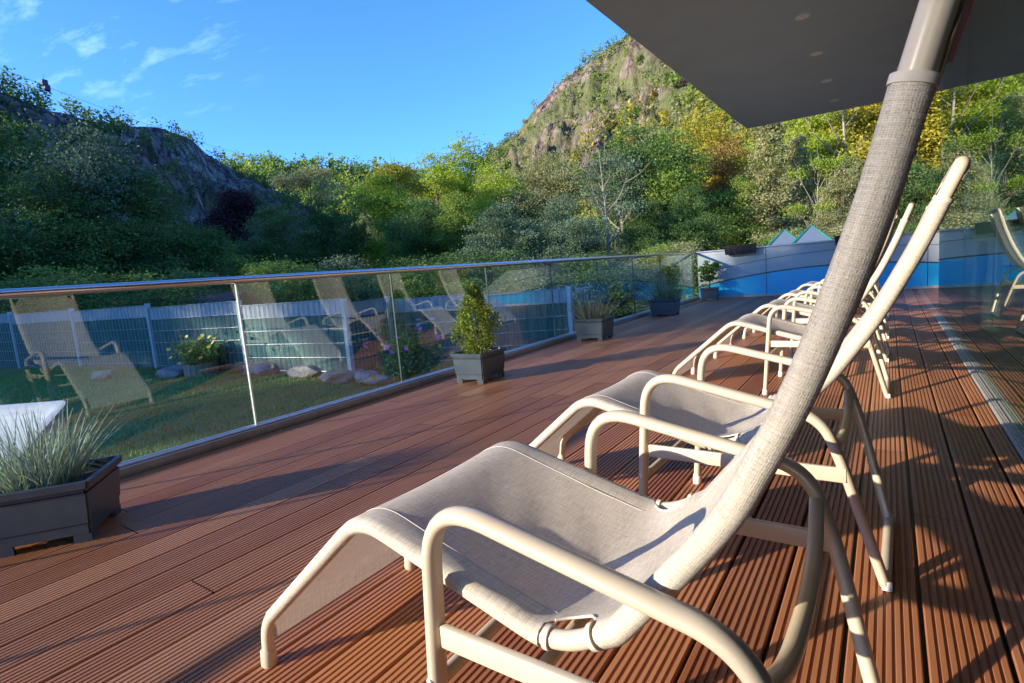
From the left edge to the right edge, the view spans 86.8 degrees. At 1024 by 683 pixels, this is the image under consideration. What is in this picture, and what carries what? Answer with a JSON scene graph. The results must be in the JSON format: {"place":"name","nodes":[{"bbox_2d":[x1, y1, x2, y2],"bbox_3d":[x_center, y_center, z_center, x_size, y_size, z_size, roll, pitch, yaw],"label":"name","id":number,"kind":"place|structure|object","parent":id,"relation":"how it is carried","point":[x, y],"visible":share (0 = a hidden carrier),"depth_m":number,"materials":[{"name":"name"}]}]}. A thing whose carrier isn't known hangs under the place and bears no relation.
{"place":"outdoors","nodes":[
{"label":"outdoors","id":0,"kind":"place"},
{"bbox_2d":[0,398,129,493],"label":"ornamental grass","id":1,"kind":"object","parent":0,"point":[51,468],"depth_m":2.18,"materials":[{"name":"green plant"}]},
{"bbox_2d":[0,92,336,296],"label":"hill","id":2,"kind":"structure","parent":0,"point":[156,152],"depth_m":176.25,"materials":[{"name":"grey stone"}]},
{"bbox_2d":[0,65,339,285],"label":"hillside wood","id":3,"kind":"object","parent":2,"relation":"on","point":[112,123],"visible":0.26,"depth_m":175.32,"materials":[{"name":"green plant"}]},
{"bbox_2d":[0,319,614,461],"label":"lawn","id":4,"kind":"structure","parent":0,"point":[193,436],"depth_m":6.62,"materials":[{"name":"green plant"}]},
{"bbox_2d":[0,400,73,478],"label":"plastic container","id":5,"kind":"object","parent":4,"relation":"on","point":[45,409],"visible":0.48,"depth_m":3.88,"materials":[{"name":"white plastic"}]},
{"bbox_2d":[91,369,114,379],"bbox_3d":[-6.482,0.520,8.592,0.360,0.146,0.329,2,10,42],"label":"stone","id":6,"kind":"object","parent":4,"relation":"on","point":[101,375],"visible":1,"depth_m":8.48,"materials":[{"name":"grey stone"}]},
{"bbox_2d":[155,366,183,378],"bbox_3d":[-5.272,0.476,8.361,0.446,0.169,0.373,-4,7,6],"label":"stone","id":7,"kind":"object","parent":4,"relation":"on","point":[169,372],"visible":0.88,"depth_m":8.23,"materials":[{"name":"grey stone"}]},
{"bbox_2d":[182,359,218,377],"bbox_3d":[-4.828,0.419,8.412,0.480,0.206,0.475,0,9,35],"label":"wooden tub","id":8,"kind":"object","parent":4,"relation":"on","point":[191,370],"visible":0.79,"depth_m":8.22,"materials":[{"name":"grey wood"}]},
{"bbox_2d":[166,331,235,367],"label":"yellow flowers","id":9,"kind":"object","parent":8,"relation":"in","point":[197,352],"visible":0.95,"depth_m":8.34,"materials":[{"name":"green plant"}]},
{"bbox_2d":[242,362,277,375],"bbox_3d":[-3.794,0.413,8.182,0.620,0.189,0.455,-4,7,3],"label":"stone","id":10,"kind":"object","parent":4,"relation":"on","point":[269,368],"visible":0.77,"depth_m":8.02,"materials":[{"name":"grey stone"}]},
{"bbox_2d":[0,286,574,376],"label":"fence","id":11,"kind":"object","parent":4,"relation":"on","point":[338,334],"visible":0.66,"depth_m":8.42,"materials":[{"name":"metal"}]},
{"bbox_2d":[287,365,320,377],"bbox_3d":[-2.994,0.416,7.892,0.661,0.191,0.370,-2,8,20],"label":"stone","id":12,"kind":"object","parent":4,"relation":"on","point":[298,371],"visible":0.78,"depth_m":7.71,"materials":[{"name":"grey stone"}]},
{"bbox_2d":[319,368,365,383],"bbox_3d":[-2.307,0.461,7.447,0.664,0.178,0.409,-6,7,-9],"label":"boulder","id":13,"kind":"object","parent":4,"relation":"on","point":[336,376],"visible":0.77,"depth_m":7.28,"materials":[{"name":"stone"}]},
{"bbox_2d":[354,370,377,383],"bbox_3d":[-1.942,0.463,7.261,0.334,0.155,0.530,-6,7,-6],"label":"stone","id":14,"kind":"object","parent":4,"relation":"on","point":[360,376],"visible":0.67,"depth_m":7.09,"materials":[{"name":"grey stone"}]},
{"bbox_2d":[363,374,399,384],"bbox_3d":[-1.692,0.490,7.062,0.515,0.121,0.282,-3,7,11],"label":"stone","id":15,"kind":"object","parent":4,"relation":"on","point":[378,379],"visible":0.59,"depth_m":6.96,"materials":[{"name":"grey stone"}]},
{"bbox_2d":[364,312,454,383],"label":"cosmos flowers","id":16,"kind":"object","parent":4,"relation":"on","point":[411,357],"visible":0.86,"depth_m":6.39,"materials":[{"name":"green plant"}]},
{"bbox_2d":[575,286,592,317],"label":"garden gate","id":17,"kind":"structure","parent":4,"relation":"on","point":[580,289],"depth_m":8.38,"materials":[{"name":"metal"}]},
{"bbox_2d":[0,0,627,174],"label":"sky","id":18,"kind":"structure","parent":0,"point":[366,79],"materials":[{"name":"blue"}]},
{"bbox_2d":[219,150,442,284],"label":"trees","id":19,"kind":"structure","parent":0,"point":[268,164],"depth_m":481.59,"materials":[{"name":"green plant"}]},
{"bbox_2d":[244,272,689,318],"bbox_3d":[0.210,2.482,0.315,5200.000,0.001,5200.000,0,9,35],"label":"ground","id":20,"kind":"structure","parent":0,"point":[575,316],"depth_m":32.35,"materials":[{"name":"green plant"}]},
{"bbox_2d":[0,108,59,308],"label":"tree","id":21,"kind":"object","parent":20,"relation":"on","point":[3,135],"visible":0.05,"depth_m":28.94,"materials":[{"name":"green plant"}]},
{"bbox_2d":[0,258,124,313],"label":"shrub","id":22,"kind":"object","parent":20,"relation":"on","point":[36,271],"visible":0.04,"depth_m":20.79,"materials":[{"name":"green plant"}]},
{"bbox_2d":[0,111,128,255],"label":"tree","id":23,"kind":"object","parent":20,"relation":"on","point":[36,152],"visible":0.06,"depth_m":32.60,"materials":[{"name":"green plant"}]},
{"bbox_2d":[0,160,150,312],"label":"tree","id":24,"kind":"object","parent":20,"relation":"on","point":[91,232],"visible":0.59,"depth_m":24.82,"materials":[{"name":"green plant"}]},
{"bbox_2d":[0,272,156,322],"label":"shrub","id":25,"kind":"object","parent":20,"relation":"on","point":[128,301],"visible":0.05,"depth_m":19.52,"materials":[{"name":"green plant"}]},
{"bbox_2d":[0,113,210,305],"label":"tree","id":26,"kind":"object","parent":20,"relation":"on","point":[103,165],"visible":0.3,"depth_m":27.62,"materials":[{"name":"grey plant"}]},
{"bbox_2d":[0,266,211,313],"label":"shrub","id":27,"kind":"object","parent":20,"relation":"on","point":[68,301],"visible":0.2,"depth_m":17.91,"materials":[{"name":"green plant"}]},
{"bbox_2d":[87,172,249,302],"bbox_3d":[-18.868,-4.286,29.926,7.710,10.164,8.334,-1,8,25],"label":"tree","id":28,"kind":"object","parent":20,"relation":"on","point":[184,240],"visible":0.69,"depth_m":28.88,"materials":[{"name":"green plant"}]},
{"bbox_2d":[105,270,246,306],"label":"shrub","id":29,"kind":"object","parent":20,"relation":"on","point":[184,290],"visible":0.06,"depth_m":22.46,"materials":[{"name":"green plant"}]},
{"bbox_2d":[135,263,233,317],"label":"shrub","id":30,"kind":"object","parent":20,"relation":"on","point":[193,272],"visible":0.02,"depth_m":22.14,"materials":[{"name":"green plant"}]},
{"bbox_2d":[184,291,262,315],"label":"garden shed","id":31,"kind":"structure","parent":20,"relation":"on","point":[246,298],"depth_m":20.80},
{"bbox_2d":[186,185,267,293],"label":"tree","id":32,"kind":"object","parent":20,"relation":"on","point":[238,209],"visible":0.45,"depth_m":53.80,"materials":[{"name":"purple plant"}]},
{"bbox_2d":[201,228,278,294],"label":"tree","id":33,"kind":"object","parent":20,"relation":"on","point":[240,261],"visible":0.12,"depth_m":41.38,"materials":[{"name":"green plant"}]},
{"bbox_2d":[218,202,317,290],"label":"tree","id":34,"kind":"object","parent":20,"relation":"on","point":[258,248],"visible":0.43,"depth_m":46.06,"materials":[{"name":"green plant"}]},
{"bbox_2d":[226,254,351,304],"bbox_3d":[-11.369,-1.678,25.034,8.140,4.426,7.174,-4,7,4],"label":"shrub","id":35,"kind":"object","parent":20,"relation":"on","point":[283,286],"visible":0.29,"depth_m":23.70,"materials":[{"name":"green plant"}]},
{"bbox_2d":[228,272,381,317],"bbox_3d":[-9.391,-1.364,24.585,8.216,3.865,7.133,-1,8,27],"label":"shrub","id":36,"kind":"object","parent":20,"relation":"on","point":[301,291],"visible":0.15,"depth_m":24.07,"materials":[{"name":"green plant"}]},
{"bbox_2d":[266,148,344,269],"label":"tree","id":37,"kind":"object","parent":20,"relation":"on","point":[282,181],"visible":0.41,"depth_m":70.94,"materials":[{"name":"green plant"}]},
{"bbox_2d":[260,194,379,288],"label":"tree","id":38,"kind":"object","parent":20,"relation":"on","point":[314,249],"visible":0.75,"depth_m":46.01,"materials":[{"name":"green plant"}]},
{"bbox_2d":[293,253,402,302],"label":"shrub","id":39,"kind":"object","parent":20,"relation":"on","point":[362,279],"visible":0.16,"depth_m":25.64,"materials":[{"name":"green plant"}]},
{"bbox_2d":[343,168,427,292],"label":"tree","id":40,"kind":"object","parent":20,"relation":"on","point":[379,203],"visible":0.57,"depth_m":46.45,"materials":[{"name":"green plant"}]},
{"bbox_2d":[350,150,439,287],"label":"tree","id":41,"kind":"object","parent":20,"relation":"on","point":[402,172],"visible":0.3,"depth_m":51.94,"materials":[{"name":"green plant"}]},
{"bbox_2d":[378,196,468,292],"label":"tree","id":42,"kind":"object","parent":20,"relation":"on","point":[417,245],"visible":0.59,"depth_m":41.72,"materials":[{"name":"green plant"}]},
{"bbox_2d":[351,246,495,310],"bbox_3d":[-4.496,-2.405,26.751,6.910,4.263,7.841,1,10,41],"label":"shrub","id":43,"kind":"object","parent":20,"relation":"on","point":[445,262],"visible":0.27,"depth_m":26.43,"materials":[{"name":"green plant"}]},
{"bbox_2d":[364,262,500,307],"bbox_3d":[-2.966,-2.011,25.825,7.930,3.730,6.885,-8,8,-25],"label":"shrub","id":44,"kind":"object","parent":20,"relation":"on","point":[422,286],"visible":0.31,"depth_m":25.00,"materials":[{"name":"green plant"}]},
{"bbox_2d":[405,150,481,260],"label":"tree","id":45,"kind":"object","parent":20,"relation":"on","point":[444,178],"visible":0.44,"depth_m":57.93,"materials":[{"name":"green plant"}]},
{"bbox_2d":[427,190,487,294],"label":"tree","id":46,"kind":"object","parent":20,"relation":"on","point":[457,222],"visible":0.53,"depth_m":40.43,"materials":[{"name":"green plant"}]},
{"bbox_2d":[413,131,550,245],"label":"tree","id":47,"kind":"object","parent":20,"relation":"on","point":[469,156],"visible":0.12,"depth_m":62.35,"materials":[{"name":"green plant"}]},
{"bbox_2d":[447,197,555,292],"bbox_3d":[-1.167,-4.746,32.565,7.303,7.126,6.234,-10,9,-36],"label":"tree","id":48,"kind":"object","parent":20,"relation":"on","point":[504,231],"visible":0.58,"depth_m":31.96,"materials":[{"name":"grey plant"}]},
{"bbox_2d":[455,161,555,269],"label":"tree","id":49,"kind":"object","parent":20,"relation":"on","point":[478,203],"visible":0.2,"depth_m":53.03,"materials":[{"name":"green plant"}]},
{"bbox_2d":[468,243,561,306],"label":"shrub","id":50,"kind":"object","parent":20,"relation":"on","point":[506,286],"visible":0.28,"depth_m":25.66,"materials":[{"name":"green plant"}]},
{"bbox_2d":[481,141,596,270],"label":"tree","id":51,"kind":"object","parent":20,"relation":"on","point":[561,181],"visible":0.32,"depth_m":54.38,"materials":[{"name":"green plant"}]},
{"bbox_2d":[493,250,613,314],"bbox_3d":[2.210,-2.481,25.317,5.796,3.576,6.576,-6,7,-11],"label":"shrub","id":52,"kind":"object","parent":20,"relation":"on","point":[553,273],"visible":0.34,"depth_m":24.69,"materials":[{"name":"green plant"}]},
{"bbox_2d":[513,190,616,276],"bbox_3d":[2.901,-5.500,33.946,7.389,7.649,7.139,0,9,32],"label":"tree","id":53,"kind":"object","parent":20,"relation":"on","point":[571,239],"visible":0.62,"depth_m":33.03,"materials":[{"name":"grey plant"}]},
{"bbox_2d":[541,248,668,318],"bbox_3d":[4.265,-2.494,25.268,6.618,3.586,7.622,-3,7,12],"label":"shrub","id":54,"kind":"object","parent":20,"relation":"on","point":[617,285],"visible":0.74,"depth_m":23.72,"materials":[{"name":"green plant"}]},
{"bbox_2d":[568,144,658,301],"bbox_3d":[6.215,-7.711,35.301,4.731,11.402,6.644,-7,7,-15],"label":"tree","id":55,"kind":"object","parent":20,"relation":"on","point":[599,168],"visible":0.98,"depth_m":34.52,"materials":[{"name":"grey plant"}]},
{"bbox_2d":[583,151,658,285],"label":"tree","id":56,"kind":"object","parent":20,"relation":"on","point":[613,192],"visible":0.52,"depth_m":41.19,"materials":[{"name":"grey plant"}]},
{"bbox_2d":[572,120,714,287],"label":"tree","id":57,"kind":"object","parent":20,"relation":"on","point":[642,148],"visible":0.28,"depth_m":42.42,"materials":[{"name":"green plant"}]},
{"bbox_2d":[593,242,699,316],"bbox_3d":[6.586,-2.903,25.781,7.340,3.771,5.516,-2,8,20],"label":"shrub","id":58,"kind":"object","parent":20,"relation":"on","point":[686,256],"visible":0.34,"depth_m":25.29,"materials":[{"name":"green plant"}]},
{"bbox_2d":[606,194,689,283],"bbox_3d":[8.434,-5.614,34.224,5.438,6.782,6.371,0,9,33],"label":"tree","id":59,"kind":"object","parent":20,"relation":"on","point":[641,235],"visible":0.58,"depth_m":33.65,"materials":[{"name":"green plant"}]},
{"bbox_2d":[623,238,711,299],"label":"shrub","id":60,"kind":"object","parent":20,"relation":"on","point":[685,261],"visible":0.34,"depth_m":25.33,"materials":[{"name":"green plant"}]},
{"bbox_2d":[619,124,760,250],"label":"tree","id":61,"kind":"object","parent":20,"relation":"on","point":[687,179],"visible":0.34,"depth_m":40.94,"materials":[{"name":"green plant"}]},
{"bbox_2d":[655,181,732,261],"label":"tree","id":62,"kind":"object","parent":20,"relation":"on","point":[694,227],"visible":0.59,"depth_m":34.09,"materials":[{"name":"green plant"}]},
{"bbox_2d":[645,100,762,209],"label":"tree","id":63,"kind":"object","parent":20,"relation":"on","point":[715,133],"visible":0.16,"depth_m":56.84,"materials":[{"name":"yellow plant"}]},
{"bbox_2d":[692,132,789,249],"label":"tree","id":64,"kind":"object","parent":20,"relation":"on","point":[722,167],"visible":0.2,"depth_m":47.93,"materials":[{"name":"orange plant"}]},
{"bbox_2d":[712,173,785,247],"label":"tree","id":65,"kind":"object","parent":20,"relation":"on","point":[738,183],"visible":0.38,"depth_m":40.96,"materials":[{"name":"green plant"}]},
{"bbox_2d":[667,229,832,294],"bbox_3d":[11.089,-3.111,25.248,6.800,3.685,7.832,-11,9,-40],"label":"shrub","id":66,"kind":"object","parent":20,"relation":"on","point":[765,244],"visible":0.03,"depth_m":24.13,"materials":[{"name":"green plant"}]},
{"bbox_2d":[726,121,813,245],"bbox_3d":[19.600,-10.501,40.394,7.155,13.681,6.724,-4,7,7],"label":"tree","id":67,"kind":"object","parent":20,"relation":"on","point":[769,135],"visible":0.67,"depth_m":39.73,"materials":[{"name":"green plant"}]},
{"bbox_2d":[766,229,795,245],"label":"pavilion","id":68,"kind":"structure","parent":20,"relation":"on","point":[783,236],"depth_m":17.41,"materials":[{"name":"fabric"}]},
{"bbox_2d":[721,110,865,235],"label":"tree","id":69,"kind":"object","parent":20,"relation":"on","point":[821,136],"visible":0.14,"depth_m":45.48,"materials":[{"name":"green plant"}]},
{"bbox_2d":[760,223,832,243],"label":"shrub","id":70,"kind":"object","parent":20,"relation":"on","point":[791,229],"visible":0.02,"depth_m":26.46,"materials":[{"name":"green plant"}]},
{"bbox_2d":[776,131,823,231],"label":"tree","id":71,"kind":"object","parent":20,"relation":"on","point":[797,157],"visible":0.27,"depth_m":42.50,"materials":[{"name":"green plant"}]},
{"bbox_2d":[792,224,833,242],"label":"pavilion","id":72,"kind":"structure","parent":20,"relation":"on","point":[811,233],"depth_m":16.48,"materials":[{"name":"fabric"}]},
{"bbox_2d":[777,133,868,225],"bbox_3d":[19.379,-7.837,33.712,5.080,9.687,3.618,2,10,44],"label":"tree","id":73,"kind":"object","parent":20,"relation":"on","point":[825,164],"visible":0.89,"depth_m":33.54,"materials":[{"name":"green plant"}]},
{"bbox_2d":[746,221,906,245],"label":"shrub","id":74,"kind":"object","parent":20,"relation":"on","point":[793,230],"visible":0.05,"depth_m":25.11,"materials":[{"name":"green plant"}]},
{"bbox_2d":[793,105,879,222],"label":"tree","id":75,"kind":"object","parent":20,"relation":"on","point":[861,150],"visible":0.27,"depth_m":42.71,"materials":[{"name":"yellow plant"}]},
{"bbox_2d":[799,155,910,238],"bbox_3d":[20.665,-7.171,32.976,6.184,8.284,5.974,-6,7,-8],"label":"tree","id":76,"kind":"object","parent":20,"relation":"on","point":[839,211],"visible":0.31,"depth_m":33.06,"materials":[{"name":"green plant"}]},
{"bbox_2d":[794,97,940,230],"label":"tree","id":77,"kind":"object","parent":20,"relation":"on","point":[870,124],"visible":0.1,"depth_m":43.40,"materials":[{"name":"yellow plant"}]},
{"bbox_2d":[893,148,939,233],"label":"tree","id":78,"kind":"object","parent":20,"relation":"on","point":[922,183],"visible":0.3,"depth_m":30.24,"materials":[{"name":"green plant"}]},
{"bbox_2d":[894,216,938,232],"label":"shrub","id":79,"kind":"object","parent":20,"relation":"on","point":[914,223],"depth_m":23.98,"materials":[{"name":"green plant"}]},
{"bbox_2d":[817,91,1023,222],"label":"tree","id":80,"kind":"object","parent":20,"relation":"on","point":[936,150],"visible":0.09,"depth_m":41.68,"materials":[{"name":"yellow plant"}]},
{"bbox_2d":[894,96,1023,232],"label":"tree","id":81,"kind":"object","parent":20,"relation":"on","point":[1015,177],"visible":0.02,"depth_m":41.83,"materials":[{"name":"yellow plant"}]},
{"bbox_2d":[928,88,1023,211],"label":"tree","id":82,"kind":"object","parent":20,"relation":"on","point":[1018,191],"visible":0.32,"depth_m":37.02,"materials":[{"name":"green plant"}]},
{"bbox_2d":[125,290,1023,682],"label":"deck substructure","id":83,"kind":"object","parent":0,"point":[923,646],"depth_m":1.64,"materials":[{"name":"black wood"}]},
{"bbox_2d":[0,251,698,478],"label":"glass railing","id":84,"kind":"object","parent":83,"relation":"on","point":[138,465],"visible":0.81,"depth_m":3.68,"materials":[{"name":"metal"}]},
{"bbox_2d":[0,284,1023,682],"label":"deck","id":85,"kind":"structure","parent":83,"relation":"on","point":[246,530],"depth_m":1.89,"materials":[{"name":"brown wood"}]},
{"bbox_2d":[0,454,121,557],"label":"planter","id":86,"kind":"object","parent":85,"relation":"on","point":[84,507],"visible":0.74,"depth_m":2.10,"materials":[{"name":"plastic"}]},
{"bbox_2d":[450,347,505,383],"bbox_3d":[-0.284,0.206,4.778,0.339,0.262,0.393,0,9,33],"label":"planter","id":87,"kind":"object","parent":85,"relation":"on","point":[481,368],"visible":0.84,"depth_m":4.65,"materials":[{"name":"plastic"}]},
{"bbox_2d":[448,283,505,353],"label":"potted conifer","id":88,"kind":"object","parent":87,"relation":"on","point":[473,299],"visible":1,"depth_m":4.67,"materials":[{"name":"green plant"}]},
{"bbox_2d":[572,315,614,340],"bbox_3d":[1.035,-0.167,6.786,0.411,0.275,0.393,0,9,34],"label":"planter","id":89,"kind":"object","parent":85,"relation":"on","point":[600,329],"visible":0.94,"depth_m":6.65,"materials":[{"name":"plastic"}]},
{"bbox_2d":[566,288,621,320],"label":"ornamental grass","id":90,"kind":"object","parent":89,"relation":"in","point":[594,314],"depth_m":6.72,"materials":[{"name":"green plant"}]},
{"bbox_2d":[260,0,965,682],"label":"sun lounger","id":91,"kind":"object","parent":85,"relation":"on","point":[526,542],"visible":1,"depth_m":0.88,"materials":[{"name":"white plastic"}]},
{"bbox_2d":[648,297,680,316],"bbox_3d":[2.536,-0.574,8.968,0.446,0.280,0.405,-1,8,31],"label":"planter","id":92,"kind":"object","parent":85,"relation":"on","point":[671,307],"visible":0.92,"depth_m":8.82,"materials":[{"name":"plastic"}]},
{"bbox_2d":[634,264,695,301],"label":"ornamental grass","id":93,"kind":"object","parent":92,"relation":"in","point":[659,293],"depth_m":8.84,"materials":[{"name":"green plant"}]},
{"bbox_2d":[700,287,718,300],"bbox_3d":[4.090,-0.979,11.200,0.357,0.260,0.357,-1,8,26],"label":"planter","id":94,"kind":"object","parent":85,"relation":"on","point":[710,293],"visible":1,"depth_m":11.06,"materials":[{"name":"plastic"}]},
{"bbox_2d":[693,260,720,287],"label":"potted tree","id":95,"kind":"object","parent":94,"relation":"on","point":[709,269],"visible":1,"depth_m":11.11,"materials":[{"name":"green plant"}]},
{"bbox_2d":[529,156,970,591],"bbox_3d":[0.610,0.084,1.866,1.438,1.093,0.626,0,9,36],"label":"sun lounger","id":96,"kind":"object","parent":85,"relation":"on","point":[699,403],"visible":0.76,"depth_m":1.68,"materials":[{"name":"white plastic"}]},
{"bbox_2d":[672,202,914,397],"bbox_3d":[1.804,-0.250,3.615,1.407,1.115,0.626,0,9,35],"label":"sun lounger","id":97,"kind":"object","parent":85,"relation":"on","point":[770,324],"visible":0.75,"depth_m":3.48,"materials":[{"name":"white plastic"}]},
{"bbox_2d":[586,0,1023,463],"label":"hotel building","id":98,"kind":"structure","parent":85,"relation":"on","point":[750,63],"depth_m":4.33,"materials":[{"name":"grey paint"}]},
{"bbox_2d":[713,208,899,361],"bbox_3d":[2.451,-0.446,4.593,1.354,1.148,0.626,1,9,36],"label":"sun lounger","id":99,"kind":"object","parent":85,"relation":"on","point":[728,338],"visible":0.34,"depth_m":4.46,"materials":[{"name":"white plastic"}]},
{"bbox_2d":[742,279,889,338],"bbox_3d":[3.113,-0.631,5.566,1.333,1.159,0.626,0,9,36],"label":"sun lounger","id":100,"kind":"object","parent":85,"relation":"on","point":[874,294],"visible":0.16,"depth_m":5.50,"materials":[{"name":"white plastic"}]},
{"bbox_2d":[774,281,889,319],"bbox_3d":[3.959,-0.858,6.785,1.333,1.159,0.626,1,9,37],"label":"sun lounger","id":101,"kind":"object","parent":85,"relation":"on","point":[877,285],"visible":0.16,"depth_m":6.73,"materials":[{"name":"white plastic"}]},
{"bbox_2d":[696,223,1023,298],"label":"terrace wall","id":102,"kind":"structure","parent":85,"relation":"on","point":[775,270],"depth_m":10.77,"materials":[{"name":"blue paint"}]},
{"bbox_2d":[724,243,755,254],"bbox_3d":[4.704,-1.897,11.149,0.600,0.185,0.304,-1,8,30],"label":"flower trough","id":103,"kind":"object","parent":102,"relation":"hanging from","point":[740,249],"visible":1,"depth_m":11.02,"materials":[{"name":"plastic"}]},
{"bbox_2d":[445,35,1023,280],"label":"hill","id":104,"kind":"structure","parent":0,"point":[627,68],"depth_m":203.90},
{"bbox_2d":[436,29,1023,243],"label":"slope scrub","id":105,"kind":"object","parent":104,"relation":"on","point":[671,76],"visible":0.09,"depth_m":172.77,"materials":[{"name":"green plant"}]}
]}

